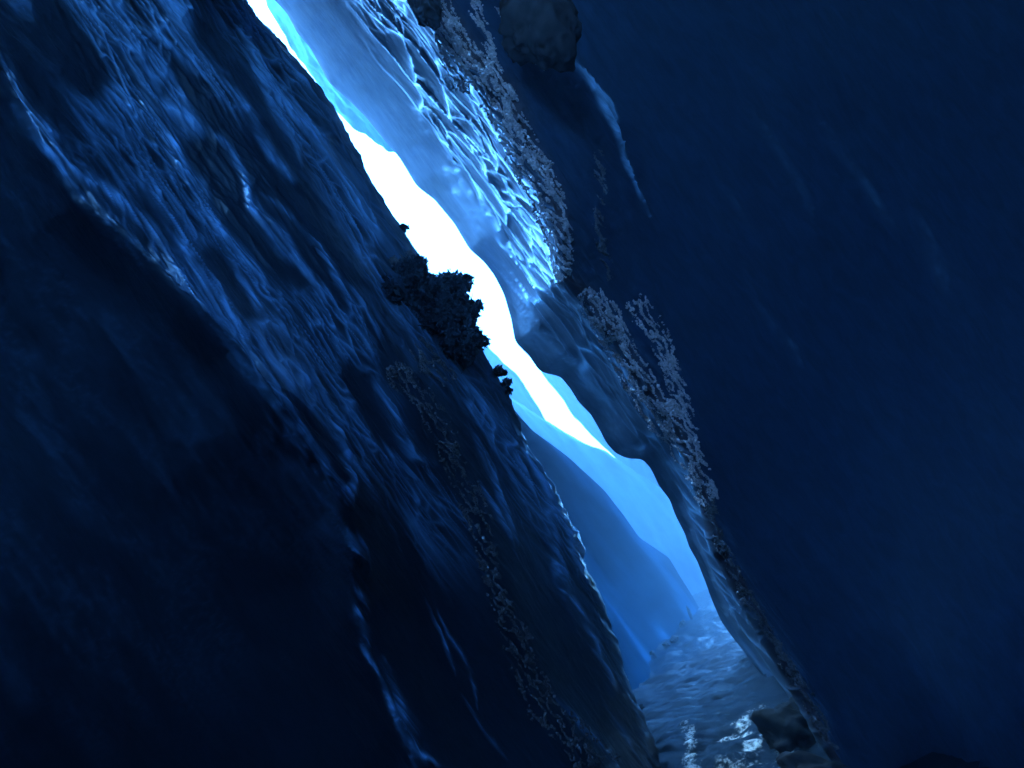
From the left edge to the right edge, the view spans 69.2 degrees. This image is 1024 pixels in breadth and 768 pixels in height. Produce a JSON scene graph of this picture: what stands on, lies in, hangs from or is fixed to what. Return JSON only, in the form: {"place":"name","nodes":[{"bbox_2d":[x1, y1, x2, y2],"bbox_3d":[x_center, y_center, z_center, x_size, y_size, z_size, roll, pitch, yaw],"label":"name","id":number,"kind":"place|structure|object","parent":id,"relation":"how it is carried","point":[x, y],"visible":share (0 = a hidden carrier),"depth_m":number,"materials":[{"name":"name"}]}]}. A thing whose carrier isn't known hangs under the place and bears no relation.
{"place":"outdoors","nodes":[
{"label":"outdoors","id":0,"kind":"place"},
{"bbox_2d":[266,0,393,151],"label":"cliff","id":1,"kind":"structure","parent":0,"point":[351,114],"depth_m":24.85,"materials":[{"name":"blue stone"}]},
{"bbox_2d":[0,0,661,767],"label":"cliff","id":2,"kind":"structure","parent":0,"point":[234,530],"depth_m":6.50,"materials":[{"name":"stone"}]},
{"bbox_2d":[385,249,418,296],"bbox_3d":[-1.115,-1.290,8.474,0.127,0.944,1.218,-27,-18,16],"label":"moss","id":3,"kind":"object","parent":2,"relation":"attached to","point":[392,259],"visible":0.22,"depth_m":8.19,"materials":[{"name":"plant"}]},
{"bbox_2d":[399,223,409,232],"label":"shrub","id":4,"kind":"object","parent":2,"relation":"attached to","point":[404,227],"visible":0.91,"depth_m":8.87,"materials":[{"name":"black plant"}]},
{"bbox_2d":[409,335,461,386],"bbox_3d":[-0.811,-0.234,8.010,0.063,0.587,1.072,-27,-18,17],"label":"moss","id":5,"kind":"object","parent":2,"relation":"attached to","point":[424,368],"visible":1,"depth_m":7.88,"materials":[{"name":"blue plant"}]},
{"bbox_2d":[381,254,491,369],"bbox_3d":[-1.094,-0.763,8.168,1.806,1.303,0.803,-3,-26,-47],"label":"shrub","id":6,"kind":"object","parent":2,"relation":"attached to","point":[449,306],"visible":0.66,"depth_m":8.30,"materials":[{"name":"green plant"}]},
{"bbox_2d":[492,364,507,376],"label":"shrub","id":7,"kind":"object","parent":2,"relation":"attached to","point":[498,371],"visible":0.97,"depth_m":9.57,"materials":[{"name":"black plant"}]},
{"bbox_2d":[386,361,620,767],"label":"moss","id":8,"kind":"object","parent":2,"relation":"attached to","point":[487,580],"visible":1,"depth_m":7.97,"materials":[{"name":"green plant"}]},
{"bbox_2d":[500,377,512,397],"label":"shrub","id":9,"kind":"object","parent":2,"relation":"attached to","point":[505,384],"visible":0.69,"depth_m":9.66,"materials":[{"name":"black plant"}]},
{"bbox_2d":[248,0,613,456],"label":"sky","id":10,"kind":"structure","parent":0,"point":[432,233],"materials":[{"name":"white"}]},
{"bbox_2d":[483,346,545,420],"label":"cliff","id":11,"kind":"structure","parent":0,"point":[521,394],"depth_m":53.02,"materials":[{"name":"blue stone"}]},
{"bbox_2d":[541,371,659,486],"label":"cliff","id":12,"kind":"structure","parent":0,"point":[580,413],"depth_m":62.88,"materials":[{"name":"stone"}]},
{"bbox_2d":[515,411,698,690],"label":"cliff","id":13,"kind":"structure","parent":0,"point":[646,595],"depth_m":27.98,"materials":[{"name":"stone"}]},
{"bbox_2d":[511,398,707,594],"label":"cliff","id":14,"kind":"structure","parent":0,"point":[643,504],"depth_m":54.88,"materials":[{"name":"stone"}]},
{"bbox_2d":[275,0,1023,767],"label":"cliff","id":15,"kind":"structure","parent":0,"point":[811,230],"depth_m":8.86,"materials":[{"name":"stone"}]},
{"bbox_2d":[407,0,442,30],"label":"boulder","id":16,"kind":"object","parent":15,"relation":"on","point":[427,13],"visible":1,"depth_m":6.52,"materials":[{"name":"blue stone"}]},
{"bbox_2d":[441,0,464,93],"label":"moss","id":17,"kind":"object","parent":15,"relation":"attached to","point":[458,85],"visible":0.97,"depth_m":7.50,"materials":[{"name":"plant"}]},
{"bbox_2d":[468,0,512,98],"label":"moss","id":18,"kind":"object","parent":15,"relation":"attached to","point":[491,53],"visible":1,"depth_m":7.33,"materials":[{"name":"blue plant"}]},
{"bbox_2d":[431,7,574,284],"bbox_3d":[0.182,-2.162,7.850,0.578,2.680,2.780,-25,-17,8],"label":"moss","id":19,"kind":"object","parent":15,"relation":"attached to","point":[507,113],"visible":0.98,"depth_m":7.04,"materials":[{"name":"blue plant"}]},
{"bbox_2d":[498,0,581,72],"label":"boulder","id":20,"kind":"object","parent":15,"relation":"on","point":[545,34],"visible":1,"depth_m":6.80,"materials":[{"name":"blue stone"}]},
{"bbox_2d":[592,149,612,280],"bbox_3d":[0.948,-1.795,7.698,0.523,1.311,0.542,-22,-17,0],"label":"moss","id":21,"kind":"object","parent":15,"relation":"on","point":[603,247],"visible":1,"depth_m":7.59,"materials":[{"name":"plant"}]},
{"bbox_2d":[577,286,718,506],"bbox_3d":[1.939,0.517,9.570,0.597,2.453,5.344,-25,-17,9],"label":"moss","id":22,"kind":"object","parent":15,"relation":"attached to","point":[670,406],"visible":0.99,"depth_m":8.14,"materials":[{"name":"green plant"}]},
{"bbox_2d":[625,293,699,443],"bbox_3d":[1.717,-0.172,8.119,0.378,1.644,0.886,-24,-17,6],"label":"moss","id":23,"kind":"object","parent":15,"relation":"attached to","point":[671,360],"visible":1,"depth_m":8.21,"materials":[{"name":"plant"}]},
{"bbox_2d":[692,460,838,751],"bbox_3d":[2.804,2.565,8.445,0.319,3.523,1.486,-26,-18,12],"label":"moss","id":24,"kind":"object","parent":15,"relation":"attached to","point":[783,655],"visible":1,"depth_m":8.53,"materials":[{"name":"plant"}]},
{"bbox_2d":[662,641,670,647],"bbox_3d":[6.428,10.902,31.013,0.329,0.271,0.331,-14,-19,-25],"label":"boulder","id":25,"kind":"object","parent":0,"point":[666,644],"visible":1,"depth_m":30.90,"materials":[{"name":"grey stone"}]},
{"bbox_2d":[633,589,988,767],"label":"river","id":26,"kind":"structure","parent":0,"point":[705,690],"depth_m":15.78,"materials":[{"name":"liquid"}]},
{"bbox_2d":[670,635,678,643],"bbox_3d":[6.898,10.837,31.495,0.456,0.340,0.478,-22,-17,0],"label":"boulder","id":27,"kind":"object","parent":26,"relation":"on","point":[674,639],"visible":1,"depth_m":31.34,"materials":[{"name":"stone"}]},
{"bbox_2d":[679,619,685,626],"bbox_3d":[8.553,12.072,36.996,0.414,0.658,0.476,-22,-17,0],"label":"boulder","id":28,"kind":"object","parent":26,"relation":"on","point":[682,622],"visible":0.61,"depth_m":36.90,"materials":[{"name":"stone"}]},
{"bbox_2d":[686,605,692,617],"bbox_3d":[9.482,12.368,40.004,0.386,0.869,0.514,-22,-17,0],"label":"boulder","id":29,"kind":"object","parent":26,"relation":"on","point":[689,613],"visible":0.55,"depth_m":39.86,"materials":[{"name":"stone"}]},
{"bbox_2d":[750,697,816,753],"bbox_3d":[4.442,5.347,11.141,1.302,1.287,1.338,-22,-17,0],"label":"boulder","id":30,"kind":"object","parent":26,"relation":"in","point":[783,727],"visible":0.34,"depth_m":10.93,"materials":[{"name":"stone"}]},
{"bbox_2d":[776,750,857,767],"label":"boulder","id":31,"kind":"object","parent":26,"relation":"in","point":[798,759],"visible":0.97,"depth_m":8.43,"materials":[{"name":"stone"}]}
]}

